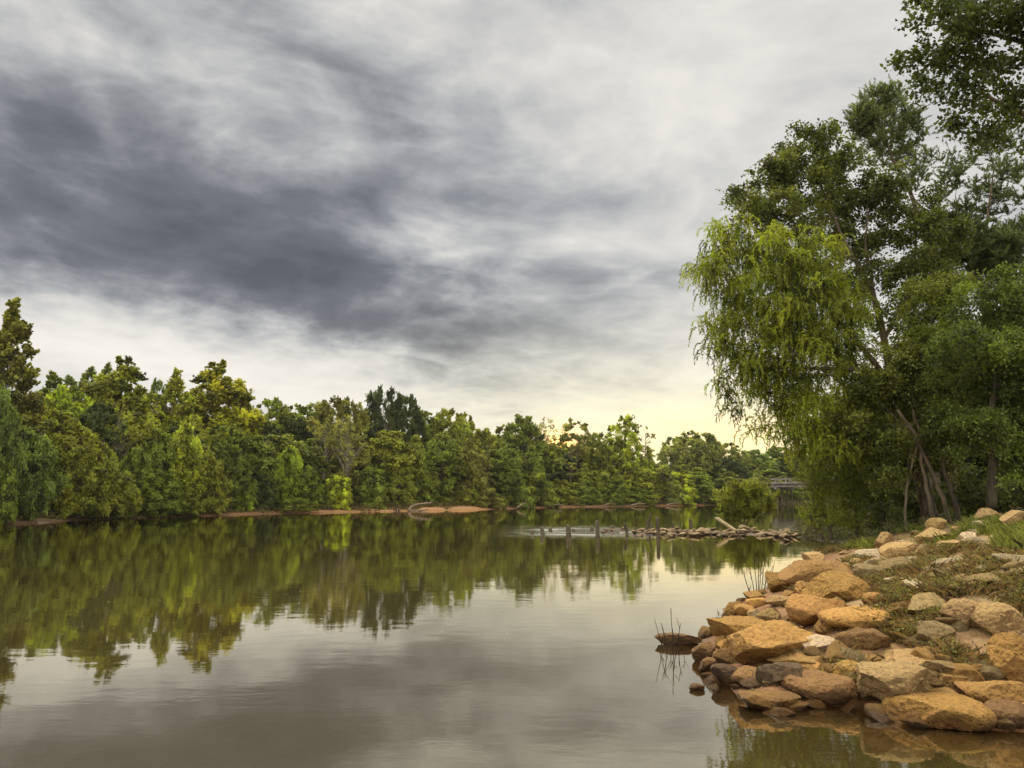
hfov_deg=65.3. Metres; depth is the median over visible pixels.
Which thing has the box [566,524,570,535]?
wooden piling
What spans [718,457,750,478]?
broadleaf tree
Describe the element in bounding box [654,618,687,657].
dead stalks
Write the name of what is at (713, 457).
broadleaf tree
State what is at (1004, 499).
thicket
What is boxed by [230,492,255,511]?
bank shrub
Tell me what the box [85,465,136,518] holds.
willow tree
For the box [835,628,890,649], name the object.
boulder
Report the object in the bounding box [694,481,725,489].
vine covered tree
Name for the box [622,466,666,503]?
vine covered tree
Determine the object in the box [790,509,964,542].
undergrowth
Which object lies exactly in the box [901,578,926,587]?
boulder
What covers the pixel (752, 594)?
boulder
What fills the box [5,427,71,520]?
willow tree
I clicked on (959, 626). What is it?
rubble stone
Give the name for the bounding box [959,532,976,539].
boulder
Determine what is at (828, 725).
submerged slab
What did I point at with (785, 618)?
rubble stone
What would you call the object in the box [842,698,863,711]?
rubble stone
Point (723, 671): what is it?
boulder
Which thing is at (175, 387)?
sycamore tree
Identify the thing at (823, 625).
boulder
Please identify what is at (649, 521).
wooden piling
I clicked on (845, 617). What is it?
boulder
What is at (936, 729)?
rubble stone
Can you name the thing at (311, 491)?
willow tree
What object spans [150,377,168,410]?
broadleaf tree
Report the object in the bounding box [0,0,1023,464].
sky
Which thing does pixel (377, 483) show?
vine covered tree
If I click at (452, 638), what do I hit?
river water
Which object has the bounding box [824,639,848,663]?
rubble stone
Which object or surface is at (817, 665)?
boulder
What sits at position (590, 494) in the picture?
vine covered tree
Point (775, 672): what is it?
boulder
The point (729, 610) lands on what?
boulder
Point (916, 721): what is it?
rubble stone
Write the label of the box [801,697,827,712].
rubble stone
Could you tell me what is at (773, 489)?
vine covered tree
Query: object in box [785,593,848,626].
boulder
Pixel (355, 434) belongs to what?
broadleaf tree
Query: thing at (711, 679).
rubble stone
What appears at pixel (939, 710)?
boulder
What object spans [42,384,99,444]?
broadleaf tree
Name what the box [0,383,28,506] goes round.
willow tree
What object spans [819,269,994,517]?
vine draped tree
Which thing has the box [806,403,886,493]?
broadleaf tree
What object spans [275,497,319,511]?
bank shrub
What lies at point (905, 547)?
boulder
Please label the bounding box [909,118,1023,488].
airy tree
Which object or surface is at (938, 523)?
boulder
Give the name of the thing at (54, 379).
pine tree
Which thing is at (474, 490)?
vine covered tree
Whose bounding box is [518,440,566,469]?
broadleaf tree
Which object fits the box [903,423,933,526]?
leaning trunk
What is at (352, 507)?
bank litter
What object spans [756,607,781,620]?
boulder
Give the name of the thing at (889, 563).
boulder
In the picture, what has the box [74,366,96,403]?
pine tree
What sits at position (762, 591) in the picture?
rubble stone
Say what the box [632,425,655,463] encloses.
dead tree
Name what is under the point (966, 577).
bank stone
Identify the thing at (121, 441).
tree
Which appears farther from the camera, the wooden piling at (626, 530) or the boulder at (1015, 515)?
the wooden piling at (626, 530)
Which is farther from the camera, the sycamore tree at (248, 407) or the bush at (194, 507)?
the sycamore tree at (248, 407)
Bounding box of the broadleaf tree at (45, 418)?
[14,408,56,478]
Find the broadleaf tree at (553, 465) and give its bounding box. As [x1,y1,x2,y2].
[544,444,564,477]
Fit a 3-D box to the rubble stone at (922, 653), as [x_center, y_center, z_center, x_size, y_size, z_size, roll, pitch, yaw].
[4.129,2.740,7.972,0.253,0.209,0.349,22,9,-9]
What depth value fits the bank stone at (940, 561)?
12.04 m
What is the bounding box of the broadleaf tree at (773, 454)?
[755,446,808,477]
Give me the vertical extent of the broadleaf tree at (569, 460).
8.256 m
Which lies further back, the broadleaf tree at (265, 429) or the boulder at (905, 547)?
the broadleaf tree at (265, 429)
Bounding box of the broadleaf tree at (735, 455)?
[718,442,751,474]
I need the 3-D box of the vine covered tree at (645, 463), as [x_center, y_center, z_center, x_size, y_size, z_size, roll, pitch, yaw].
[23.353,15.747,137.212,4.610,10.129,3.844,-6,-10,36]
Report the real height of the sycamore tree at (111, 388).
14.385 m
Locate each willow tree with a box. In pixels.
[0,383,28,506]
[0,455,19,525]
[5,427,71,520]
[43,428,119,519]
[82,442,118,507]
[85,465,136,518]
[113,482,142,517]
[117,441,157,494]
[135,469,182,516]
[139,429,185,511]
[162,422,210,505]
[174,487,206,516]
[189,448,233,513]
[221,456,258,510]
[257,464,284,505]
[273,444,305,505]
[293,464,324,507]
[442,466,481,496]
[679,211,927,517]
[796,479,826,497]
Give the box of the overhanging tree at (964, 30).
[879,0,1023,161]
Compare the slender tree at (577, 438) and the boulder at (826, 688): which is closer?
the boulder at (826, 688)
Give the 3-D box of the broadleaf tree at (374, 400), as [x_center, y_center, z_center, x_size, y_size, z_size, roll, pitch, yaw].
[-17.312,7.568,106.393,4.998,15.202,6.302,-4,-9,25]
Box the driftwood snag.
[407,502,431,510]
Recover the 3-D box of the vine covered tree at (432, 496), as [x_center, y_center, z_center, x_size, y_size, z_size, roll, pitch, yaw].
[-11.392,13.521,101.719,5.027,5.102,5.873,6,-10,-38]
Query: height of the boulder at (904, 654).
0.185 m
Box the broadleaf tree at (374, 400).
[360,384,404,458]
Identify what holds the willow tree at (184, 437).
on the ground at (726, 708)
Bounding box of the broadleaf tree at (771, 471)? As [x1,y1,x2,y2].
[748,463,786,481]
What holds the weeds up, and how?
on the ground at (726, 708)
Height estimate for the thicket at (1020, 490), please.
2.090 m
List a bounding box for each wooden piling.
[540,527,544,534]
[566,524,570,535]
[595,519,599,536]
[623,523,628,536]
[649,513,650,528]
[656,516,660,537]
[689,517,692,529]
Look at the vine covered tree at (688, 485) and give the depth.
135.99 m
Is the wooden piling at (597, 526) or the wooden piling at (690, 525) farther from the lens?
the wooden piling at (690, 525)
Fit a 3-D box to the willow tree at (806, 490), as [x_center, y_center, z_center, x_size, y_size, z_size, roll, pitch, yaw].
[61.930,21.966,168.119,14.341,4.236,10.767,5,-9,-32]
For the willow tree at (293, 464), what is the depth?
85.19 m
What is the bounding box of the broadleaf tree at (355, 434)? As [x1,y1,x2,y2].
[337,423,368,468]
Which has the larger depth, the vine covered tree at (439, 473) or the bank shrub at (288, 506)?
the vine covered tree at (439, 473)
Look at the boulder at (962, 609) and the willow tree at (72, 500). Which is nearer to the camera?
the boulder at (962, 609)
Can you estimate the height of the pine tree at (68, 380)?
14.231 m
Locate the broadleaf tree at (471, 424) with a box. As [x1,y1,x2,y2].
[455,412,475,461]
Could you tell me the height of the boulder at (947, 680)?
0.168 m
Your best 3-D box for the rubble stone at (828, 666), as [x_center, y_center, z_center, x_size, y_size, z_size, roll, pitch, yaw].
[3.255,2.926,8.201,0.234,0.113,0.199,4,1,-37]
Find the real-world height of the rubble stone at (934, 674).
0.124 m
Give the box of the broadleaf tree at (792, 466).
[779,457,814,475]
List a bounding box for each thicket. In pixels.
[842,480,920,536]
[882,471,944,528]
[923,459,1011,521]
[966,464,1023,513]
[1001,464,1023,510]
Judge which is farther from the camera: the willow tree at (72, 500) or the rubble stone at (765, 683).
the willow tree at (72, 500)
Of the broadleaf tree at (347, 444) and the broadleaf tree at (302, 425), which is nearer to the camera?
the broadleaf tree at (347, 444)
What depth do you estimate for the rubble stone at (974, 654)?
7.84 m
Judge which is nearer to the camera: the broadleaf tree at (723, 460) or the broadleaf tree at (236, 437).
the broadleaf tree at (236, 437)
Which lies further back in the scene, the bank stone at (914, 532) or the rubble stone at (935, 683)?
the bank stone at (914, 532)
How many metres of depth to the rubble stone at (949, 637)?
8.31 m
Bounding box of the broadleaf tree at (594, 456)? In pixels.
[575,442,607,469]
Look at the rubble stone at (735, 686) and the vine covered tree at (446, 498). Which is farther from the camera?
the vine covered tree at (446, 498)
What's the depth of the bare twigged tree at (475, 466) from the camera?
105.42 m
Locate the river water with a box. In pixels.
[0,504,1023,767]
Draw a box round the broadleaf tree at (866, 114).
[839,77,958,487]
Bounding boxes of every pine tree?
[39,370,64,397]
[63,374,79,401]
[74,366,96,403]
[101,362,112,375]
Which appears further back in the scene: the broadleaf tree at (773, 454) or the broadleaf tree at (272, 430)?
the broadleaf tree at (773, 454)
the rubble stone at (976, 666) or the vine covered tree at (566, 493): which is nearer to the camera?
the rubble stone at (976, 666)
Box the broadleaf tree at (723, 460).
[689,452,730,473]
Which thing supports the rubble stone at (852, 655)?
on the ground at (726, 708)
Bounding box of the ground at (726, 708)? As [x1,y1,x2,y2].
[0,498,1023,754]
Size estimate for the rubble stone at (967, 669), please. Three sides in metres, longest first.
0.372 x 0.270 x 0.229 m
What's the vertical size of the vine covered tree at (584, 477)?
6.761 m
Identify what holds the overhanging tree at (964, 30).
on the ground at (726, 708)
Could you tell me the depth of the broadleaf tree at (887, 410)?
40.69 m
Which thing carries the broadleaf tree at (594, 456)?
on the ground at (726, 708)
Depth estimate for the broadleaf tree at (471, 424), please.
120.85 m
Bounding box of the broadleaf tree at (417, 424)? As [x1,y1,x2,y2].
[384,393,427,461]
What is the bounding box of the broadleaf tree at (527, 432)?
[499,413,549,469]
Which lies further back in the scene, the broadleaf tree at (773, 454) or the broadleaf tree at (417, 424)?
the broadleaf tree at (773, 454)
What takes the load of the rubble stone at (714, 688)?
on the ground at (726, 708)
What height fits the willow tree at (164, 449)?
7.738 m
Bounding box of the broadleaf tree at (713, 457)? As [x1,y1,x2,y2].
[690,432,726,480]
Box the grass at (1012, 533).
[835,502,1023,552]
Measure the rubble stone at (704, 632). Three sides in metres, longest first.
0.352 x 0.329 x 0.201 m
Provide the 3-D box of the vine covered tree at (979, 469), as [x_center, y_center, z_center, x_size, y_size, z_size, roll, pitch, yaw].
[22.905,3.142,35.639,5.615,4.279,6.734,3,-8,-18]
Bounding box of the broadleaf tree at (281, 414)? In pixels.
[251,396,299,440]
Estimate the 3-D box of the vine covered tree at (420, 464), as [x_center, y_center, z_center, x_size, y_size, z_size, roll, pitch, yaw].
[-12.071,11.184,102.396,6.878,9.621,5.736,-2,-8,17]
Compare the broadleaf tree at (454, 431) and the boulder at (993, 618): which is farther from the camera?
the broadleaf tree at (454, 431)
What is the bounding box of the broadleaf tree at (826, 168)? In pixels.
[716,117,982,515]
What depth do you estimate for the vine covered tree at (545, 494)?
115.40 m
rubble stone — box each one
[698,626,712,638]
[699,675,721,687]
[700,672,712,677]
[704,683,720,692]
[715,635,725,644]
[721,677,736,686]
[730,684,741,688]
[736,598,746,601]
[739,676,761,688]
[750,611,760,616]
[757,589,767,594]
[758,711,783,727]
[762,680,779,686]
[763,706,795,721]
[780,615,789,620]
[787,621,801,628]
[788,700,809,713]
[790,648,802,652]
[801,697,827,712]
[802,645,820,655]
[804,664,819,670]
[819,663,832,671]
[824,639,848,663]
[831,666,856,678]
[833,717,842,723]
[838,550,849,554]
[839,705,855,718]
[841,646,865,661]
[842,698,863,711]
[847,627,862,630]
[864,703,885,718]
[868,709,890,725]
[882,601,909,616]
[900,715,929,727]
[902,635,936,646]
[910,647,936,659]
[921,660,955,672]
[926,727,949,731]
[928,669,938,678]
[929,677,943,687]
[929,687,959,694]
[933,617,957,624]
[935,653,953,661]
[943,635,953,641]
[944,671,976,681]
[950,620,969,632]
[950,663,984,681]
[956,650,985,659]
[967,656,978,663]
[969,621,978,627]
[971,664,982,669]
[977,658,991,665]
[979,665,1004,680]
[996,718,1015,731]
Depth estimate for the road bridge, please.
148.91 m
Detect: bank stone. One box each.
[897,535,906,539]
[909,530,918,534]
[912,544,931,553]
[931,557,959,567]
[931,568,952,575]
[952,573,978,588]
[962,536,986,542]
[969,573,1002,585]
[989,570,1011,575]
[991,553,1023,561]
[1000,561,1023,569]
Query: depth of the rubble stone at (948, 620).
8.55 m
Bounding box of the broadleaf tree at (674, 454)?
[656,436,691,476]
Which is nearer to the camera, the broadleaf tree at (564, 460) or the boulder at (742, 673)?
the boulder at (742, 673)
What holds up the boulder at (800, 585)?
on the ground at (726, 708)
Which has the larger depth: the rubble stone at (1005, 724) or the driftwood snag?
the driftwood snag
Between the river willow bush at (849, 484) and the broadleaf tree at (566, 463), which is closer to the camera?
the river willow bush at (849, 484)
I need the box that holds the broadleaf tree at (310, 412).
[302,402,327,435]
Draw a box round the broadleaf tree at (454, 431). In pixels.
[425,407,474,469]
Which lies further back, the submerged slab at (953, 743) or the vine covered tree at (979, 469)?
the vine covered tree at (979, 469)
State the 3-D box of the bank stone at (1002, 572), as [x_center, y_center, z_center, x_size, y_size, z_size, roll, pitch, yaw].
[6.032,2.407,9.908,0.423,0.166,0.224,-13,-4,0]
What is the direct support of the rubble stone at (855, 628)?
on the ground at (726, 708)
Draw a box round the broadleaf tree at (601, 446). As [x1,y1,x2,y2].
[579,432,618,474]
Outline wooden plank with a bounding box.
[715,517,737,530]
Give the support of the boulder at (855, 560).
on the ground at (726, 708)
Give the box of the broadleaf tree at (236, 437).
[199,423,251,489]
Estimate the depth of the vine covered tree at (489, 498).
103.01 m
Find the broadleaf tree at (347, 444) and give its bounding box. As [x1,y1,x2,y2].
[326,413,368,477]
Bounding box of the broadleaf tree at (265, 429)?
[252,422,270,439]
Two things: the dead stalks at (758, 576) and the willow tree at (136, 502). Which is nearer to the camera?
the dead stalks at (758, 576)
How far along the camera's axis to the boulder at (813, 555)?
20.27 m
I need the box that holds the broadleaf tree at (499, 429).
[491,424,522,460]
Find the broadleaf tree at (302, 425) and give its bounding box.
[276,417,315,451]
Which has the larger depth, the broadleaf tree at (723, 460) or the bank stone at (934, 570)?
the broadleaf tree at (723, 460)
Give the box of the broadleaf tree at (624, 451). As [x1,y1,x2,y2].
[601,414,644,475]
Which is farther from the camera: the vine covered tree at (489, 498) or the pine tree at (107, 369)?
the vine covered tree at (489, 498)
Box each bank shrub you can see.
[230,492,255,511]
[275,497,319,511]
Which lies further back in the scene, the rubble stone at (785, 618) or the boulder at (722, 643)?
the rubble stone at (785, 618)
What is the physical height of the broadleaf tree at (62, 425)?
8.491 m
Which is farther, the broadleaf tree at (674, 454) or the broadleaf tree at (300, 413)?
the broadleaf tree at (674, 454)
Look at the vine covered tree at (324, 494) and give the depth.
88.07 m
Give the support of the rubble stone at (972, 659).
on the ground at (726, 708)
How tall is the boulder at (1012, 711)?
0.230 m
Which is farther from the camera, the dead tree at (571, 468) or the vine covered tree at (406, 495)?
the dead tree at (571, 468)
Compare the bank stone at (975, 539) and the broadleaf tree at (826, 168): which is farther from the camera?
the broadleaf tree at (826, 168)
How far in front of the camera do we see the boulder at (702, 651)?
9.61 m
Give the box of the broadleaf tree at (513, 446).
[483,438,524,464]
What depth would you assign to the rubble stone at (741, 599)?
14.90 m
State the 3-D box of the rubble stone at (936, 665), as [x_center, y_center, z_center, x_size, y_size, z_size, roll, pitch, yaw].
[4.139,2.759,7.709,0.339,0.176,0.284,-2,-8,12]
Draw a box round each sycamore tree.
[0,297,50,466]
[74,355,174,451]
[152,367,203,437]
[161,359,266,455]
[229,387,264,458]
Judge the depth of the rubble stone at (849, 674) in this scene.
7.94 m
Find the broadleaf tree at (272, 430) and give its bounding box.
[258,426,284,442]
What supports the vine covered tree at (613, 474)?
on the ground at (726, 708)
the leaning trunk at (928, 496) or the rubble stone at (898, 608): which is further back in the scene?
the leaning trunk at (928, 496)
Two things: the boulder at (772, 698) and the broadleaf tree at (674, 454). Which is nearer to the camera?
the boulder at (772, 698)
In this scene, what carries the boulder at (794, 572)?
on the ground at (726, 708)
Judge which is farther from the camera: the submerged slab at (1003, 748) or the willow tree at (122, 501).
the willow tree at (122, 501)
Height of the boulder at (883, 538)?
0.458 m
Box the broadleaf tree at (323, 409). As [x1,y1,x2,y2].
[305,395,370,461]
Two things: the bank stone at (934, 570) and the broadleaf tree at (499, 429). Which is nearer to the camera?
the bank stone at (934, 570)
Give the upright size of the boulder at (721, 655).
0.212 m
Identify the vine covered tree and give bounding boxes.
[250,471,278,509]
[317,483,334,508]
[324,473,353,510]
[337,435,376,503]
[349,464,389,509]
[384,460,417,506]
[400,434,440,501]
[413,473,438,505]
[436,470,451,502]
[436,477,465,505]
[449,437,495,505]
[459,479,481,505]
[475,487,506,508]
[496,466,536,507]
[520,444,554,503]
[525,470,560,507]
[545,469,573,485]
[550,479,580,504]
[569,463,606,501]
[573,485,602,505]
[600,465,632,501]
[601,483,629,504]
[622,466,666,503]
[628,488,657,505]
[642,447,659,496]
[648,462,687,504]
[660,470,699,505]
[682,467,720,503]
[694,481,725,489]
[714,471,749,489]
[749,468,773,499]
[760,480,789,498]
[766,475,807,500]
[888,429,1020,498]
[958,410,1023,492]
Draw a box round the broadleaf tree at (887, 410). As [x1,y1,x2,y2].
[833,358,969,447]
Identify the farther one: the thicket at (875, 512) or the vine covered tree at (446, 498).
the vine covered tree at (446, 498)
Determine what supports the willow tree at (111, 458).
on the ground at (726, 708)
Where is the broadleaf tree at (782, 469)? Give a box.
[772,462,803,477]
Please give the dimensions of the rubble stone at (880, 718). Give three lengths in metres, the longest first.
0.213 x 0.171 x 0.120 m
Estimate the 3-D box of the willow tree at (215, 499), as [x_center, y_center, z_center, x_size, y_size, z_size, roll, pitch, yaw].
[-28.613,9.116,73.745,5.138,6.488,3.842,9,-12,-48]
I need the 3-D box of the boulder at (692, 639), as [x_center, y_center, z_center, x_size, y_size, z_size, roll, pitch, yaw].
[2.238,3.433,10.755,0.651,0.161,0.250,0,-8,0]
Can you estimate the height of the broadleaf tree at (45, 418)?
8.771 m
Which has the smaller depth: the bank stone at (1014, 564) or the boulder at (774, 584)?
the bank stone at (1014, 564)
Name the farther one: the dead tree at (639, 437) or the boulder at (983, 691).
the dead tree at (639, 437)
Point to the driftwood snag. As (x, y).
(411, 507)
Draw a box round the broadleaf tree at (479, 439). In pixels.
[468,427,499,464]
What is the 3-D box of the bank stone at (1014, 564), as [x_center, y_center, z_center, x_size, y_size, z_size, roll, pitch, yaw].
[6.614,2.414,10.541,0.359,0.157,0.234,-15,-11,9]
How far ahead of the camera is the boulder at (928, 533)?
16.88 m
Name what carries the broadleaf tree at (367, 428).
on the ground at (726, 708)
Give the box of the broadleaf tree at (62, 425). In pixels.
[43,408,86,508]
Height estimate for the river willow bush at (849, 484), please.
4.431 m
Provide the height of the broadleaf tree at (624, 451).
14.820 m
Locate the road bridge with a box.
[766,478,838,503]
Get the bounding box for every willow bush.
[709,474,780,524]
[776,422,897,539]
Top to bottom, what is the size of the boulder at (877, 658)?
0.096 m
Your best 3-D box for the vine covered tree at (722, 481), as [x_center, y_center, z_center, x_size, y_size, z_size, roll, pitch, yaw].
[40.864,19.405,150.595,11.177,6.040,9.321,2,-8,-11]
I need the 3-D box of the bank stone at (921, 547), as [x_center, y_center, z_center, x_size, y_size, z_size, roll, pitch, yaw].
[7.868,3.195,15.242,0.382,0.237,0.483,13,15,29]
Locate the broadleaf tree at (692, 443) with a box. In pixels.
[675,429,708,475]
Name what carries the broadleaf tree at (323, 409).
on the ground at (726, 708)
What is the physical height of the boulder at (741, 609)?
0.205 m
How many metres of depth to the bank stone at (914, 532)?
22.47 m
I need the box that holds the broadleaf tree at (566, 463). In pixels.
[548,442,578,475]
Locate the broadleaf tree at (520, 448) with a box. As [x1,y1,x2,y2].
[516,442,544,468]
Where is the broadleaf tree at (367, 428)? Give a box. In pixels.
[357,425,375,459]
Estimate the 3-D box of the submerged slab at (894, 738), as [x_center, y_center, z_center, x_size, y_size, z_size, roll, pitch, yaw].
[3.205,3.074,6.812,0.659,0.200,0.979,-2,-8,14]
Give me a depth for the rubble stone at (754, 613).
11.23 m
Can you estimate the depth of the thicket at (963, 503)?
27.45 m
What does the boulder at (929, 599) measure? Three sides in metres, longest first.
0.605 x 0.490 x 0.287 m
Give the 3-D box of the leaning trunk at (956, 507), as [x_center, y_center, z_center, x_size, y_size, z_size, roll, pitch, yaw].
[13.606,2.338,25.616,1.288,4.405,2.544,3,-8,-21]
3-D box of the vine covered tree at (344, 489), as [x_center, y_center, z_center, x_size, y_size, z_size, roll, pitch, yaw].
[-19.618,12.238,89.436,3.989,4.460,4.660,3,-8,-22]
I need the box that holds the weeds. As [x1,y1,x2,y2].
[783,538,1023,677]
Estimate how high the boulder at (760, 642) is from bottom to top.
0.492 m
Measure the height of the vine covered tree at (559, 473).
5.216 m
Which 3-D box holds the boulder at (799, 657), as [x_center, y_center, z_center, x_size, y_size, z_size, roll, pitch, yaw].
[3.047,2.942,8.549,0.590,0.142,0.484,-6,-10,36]
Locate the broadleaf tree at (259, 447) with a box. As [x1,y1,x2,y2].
[216,433,281,491]
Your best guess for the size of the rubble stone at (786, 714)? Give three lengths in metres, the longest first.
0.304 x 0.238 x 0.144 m
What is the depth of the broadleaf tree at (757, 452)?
170.59 m
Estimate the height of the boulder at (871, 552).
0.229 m
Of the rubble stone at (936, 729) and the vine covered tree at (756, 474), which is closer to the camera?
the rubble stone at (936, 729)
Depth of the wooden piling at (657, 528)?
36.11 m
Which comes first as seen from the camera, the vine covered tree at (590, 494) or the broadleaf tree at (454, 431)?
the broadleaf tree at (454, 431)
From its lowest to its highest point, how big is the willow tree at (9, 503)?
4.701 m
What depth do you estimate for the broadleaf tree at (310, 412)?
107.36 m
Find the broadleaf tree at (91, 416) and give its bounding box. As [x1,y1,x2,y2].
[79,401,127,461]
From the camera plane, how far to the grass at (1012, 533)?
16.80 m
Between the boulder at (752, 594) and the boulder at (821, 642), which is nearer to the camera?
the boulder at (821, 642)
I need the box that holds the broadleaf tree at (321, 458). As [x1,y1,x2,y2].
[296,438,342,483]
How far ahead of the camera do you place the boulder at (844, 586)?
10.86 m
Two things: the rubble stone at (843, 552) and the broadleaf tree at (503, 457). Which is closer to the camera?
the rubble stone at (843, 552)
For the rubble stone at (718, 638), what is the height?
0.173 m
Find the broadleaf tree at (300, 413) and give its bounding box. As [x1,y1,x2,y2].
[277,403,305,441]
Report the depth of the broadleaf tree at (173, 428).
77.80 m
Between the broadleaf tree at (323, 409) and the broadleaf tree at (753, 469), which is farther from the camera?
the broadleaf tree at (753, 469)
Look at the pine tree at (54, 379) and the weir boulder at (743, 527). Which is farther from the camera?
the pine tree at (54, 379)
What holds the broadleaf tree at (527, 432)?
on the ground at (726, 708)
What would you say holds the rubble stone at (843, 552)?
on the ground at (726, 708)
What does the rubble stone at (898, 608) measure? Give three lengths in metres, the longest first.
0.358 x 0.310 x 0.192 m
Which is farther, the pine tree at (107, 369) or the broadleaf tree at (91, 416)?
the pine tree at (107, 369)
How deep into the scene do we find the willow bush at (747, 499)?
51.48 m
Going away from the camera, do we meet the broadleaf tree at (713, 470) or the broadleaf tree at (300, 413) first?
the broadleaf tree at (300, 413)
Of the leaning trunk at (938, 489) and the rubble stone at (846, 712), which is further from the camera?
the leaning trunk at (938, 489)
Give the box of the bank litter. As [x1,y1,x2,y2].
[1,498,847,520]
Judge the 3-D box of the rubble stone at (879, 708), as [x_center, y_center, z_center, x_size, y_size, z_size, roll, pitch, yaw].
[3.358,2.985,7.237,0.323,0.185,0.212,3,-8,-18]
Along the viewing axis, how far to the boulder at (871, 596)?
10.02 m
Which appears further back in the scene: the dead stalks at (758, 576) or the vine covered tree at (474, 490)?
the vine covered tree at (474, 490)
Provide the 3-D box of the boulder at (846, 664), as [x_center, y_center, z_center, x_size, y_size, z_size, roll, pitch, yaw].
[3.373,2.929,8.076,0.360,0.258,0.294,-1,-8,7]
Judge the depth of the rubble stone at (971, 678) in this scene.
7.47 m
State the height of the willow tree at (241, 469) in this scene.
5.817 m
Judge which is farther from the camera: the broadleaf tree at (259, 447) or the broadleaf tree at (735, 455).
the broadleaf tree at (735, 455)
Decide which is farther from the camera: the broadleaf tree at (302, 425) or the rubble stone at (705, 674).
the broadleaf tree at (302, 425)
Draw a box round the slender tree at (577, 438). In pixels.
[558,417,596,472]
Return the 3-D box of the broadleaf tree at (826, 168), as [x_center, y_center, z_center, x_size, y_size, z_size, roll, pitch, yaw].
[13.419,-2.788,31.639,10.732,15.816,5.986,0,-8,0]
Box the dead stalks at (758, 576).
[743,555,774,590]
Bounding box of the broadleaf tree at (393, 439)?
[364,429,417,492]
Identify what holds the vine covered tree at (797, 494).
on the ground at (726, 708)
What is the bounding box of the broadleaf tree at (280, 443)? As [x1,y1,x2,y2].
[256,434,312,476]
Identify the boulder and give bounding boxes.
[654,632,701,644]
[689,683,704,690]
[691,642,716,661]
[699,657,716,671]
[706,615,764,636]
[710,663,736,682]
[712,648,733,663]
[716,639,727,648]
[722,602,742,616]
[726,619,813,664]
[731,665,756,684]
[734,603,754,615]
[737,690,800,708]
[739,525,749,529]
[743,590,765,598]
[745,597,765,607]
[747,609,757,615]
[755,662,802,684]
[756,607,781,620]
[764,595,788,605]
[765,571,791,592]
[766,652,823,663]
[777,560,852,583]
[780,670,860,704]
[782,590,794,595]
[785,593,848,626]
[794,581,807,593]
[801,551,824,559]
[801,571,870,600]
[801,662,822,669]
[802,634,834,650]
[813,619,832,634]
[817,606,892,628]
[832,660,856,674]
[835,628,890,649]
[850,558,863,562]
[852,563,884,577]
[855,549,879,557]
[856,660,932,699]
[861,592,881,603]
[863,653,882,661]
[874,532,894,547]
[878,556,915,569]
[879,541,916,557]
[880,648,936,664]
[881,692,997,731]
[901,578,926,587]
[907,592,945,613]
[914,527,949,543]
[916,620,955,641]
[925,518,946,529]
[936,539,959,545]
[938,672,983,688]
[939,598,978,627]
[953,680,1023,702]
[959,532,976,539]
[971,602,1023,634]
[973,508,1002,518]
[983,699,1023,728]
[986,632,1023,680]
[999,510,1023,525]
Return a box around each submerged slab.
[816,711,835,732]
[845,729,930,749]
[912,733,1000,755]
[993,740,1023,757]
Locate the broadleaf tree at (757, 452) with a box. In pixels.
[740,449,780,475]
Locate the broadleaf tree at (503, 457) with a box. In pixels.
[484,441,522,493]
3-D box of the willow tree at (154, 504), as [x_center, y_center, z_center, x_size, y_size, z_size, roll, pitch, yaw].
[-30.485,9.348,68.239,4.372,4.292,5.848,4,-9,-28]
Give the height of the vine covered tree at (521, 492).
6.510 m
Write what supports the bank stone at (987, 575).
on the ground at (726, 708)
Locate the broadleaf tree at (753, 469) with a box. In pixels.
[741,460,766,476]
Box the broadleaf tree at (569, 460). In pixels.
[551,448,598,472]
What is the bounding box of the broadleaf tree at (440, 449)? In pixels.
[424,433,467,498]
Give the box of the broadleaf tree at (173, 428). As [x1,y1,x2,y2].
[148,425,218,459]
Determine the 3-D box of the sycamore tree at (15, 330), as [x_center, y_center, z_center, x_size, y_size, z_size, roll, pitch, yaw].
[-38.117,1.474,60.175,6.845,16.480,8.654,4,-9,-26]
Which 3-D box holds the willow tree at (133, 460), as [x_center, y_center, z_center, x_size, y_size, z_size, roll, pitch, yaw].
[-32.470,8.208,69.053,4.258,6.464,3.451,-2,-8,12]
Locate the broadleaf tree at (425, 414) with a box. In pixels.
[406,409,446,454]
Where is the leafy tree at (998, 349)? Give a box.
[915,261,1023,507]
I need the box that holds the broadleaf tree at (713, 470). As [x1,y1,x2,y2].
[682,460,720,480]
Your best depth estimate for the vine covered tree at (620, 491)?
126.18 m
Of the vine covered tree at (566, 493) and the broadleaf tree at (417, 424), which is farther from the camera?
the vine covered tree at (566, 493)
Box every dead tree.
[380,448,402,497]
[554,442,580,488]
[630,415,640,462]
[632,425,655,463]
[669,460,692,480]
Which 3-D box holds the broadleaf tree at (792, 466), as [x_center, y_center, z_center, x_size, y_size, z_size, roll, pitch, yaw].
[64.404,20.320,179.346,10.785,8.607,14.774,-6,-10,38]
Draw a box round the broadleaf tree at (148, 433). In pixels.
[107,411,171,468]
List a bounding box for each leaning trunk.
[888,402,935,517]
[891,409,952,523]
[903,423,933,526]
[907,391,972,521]

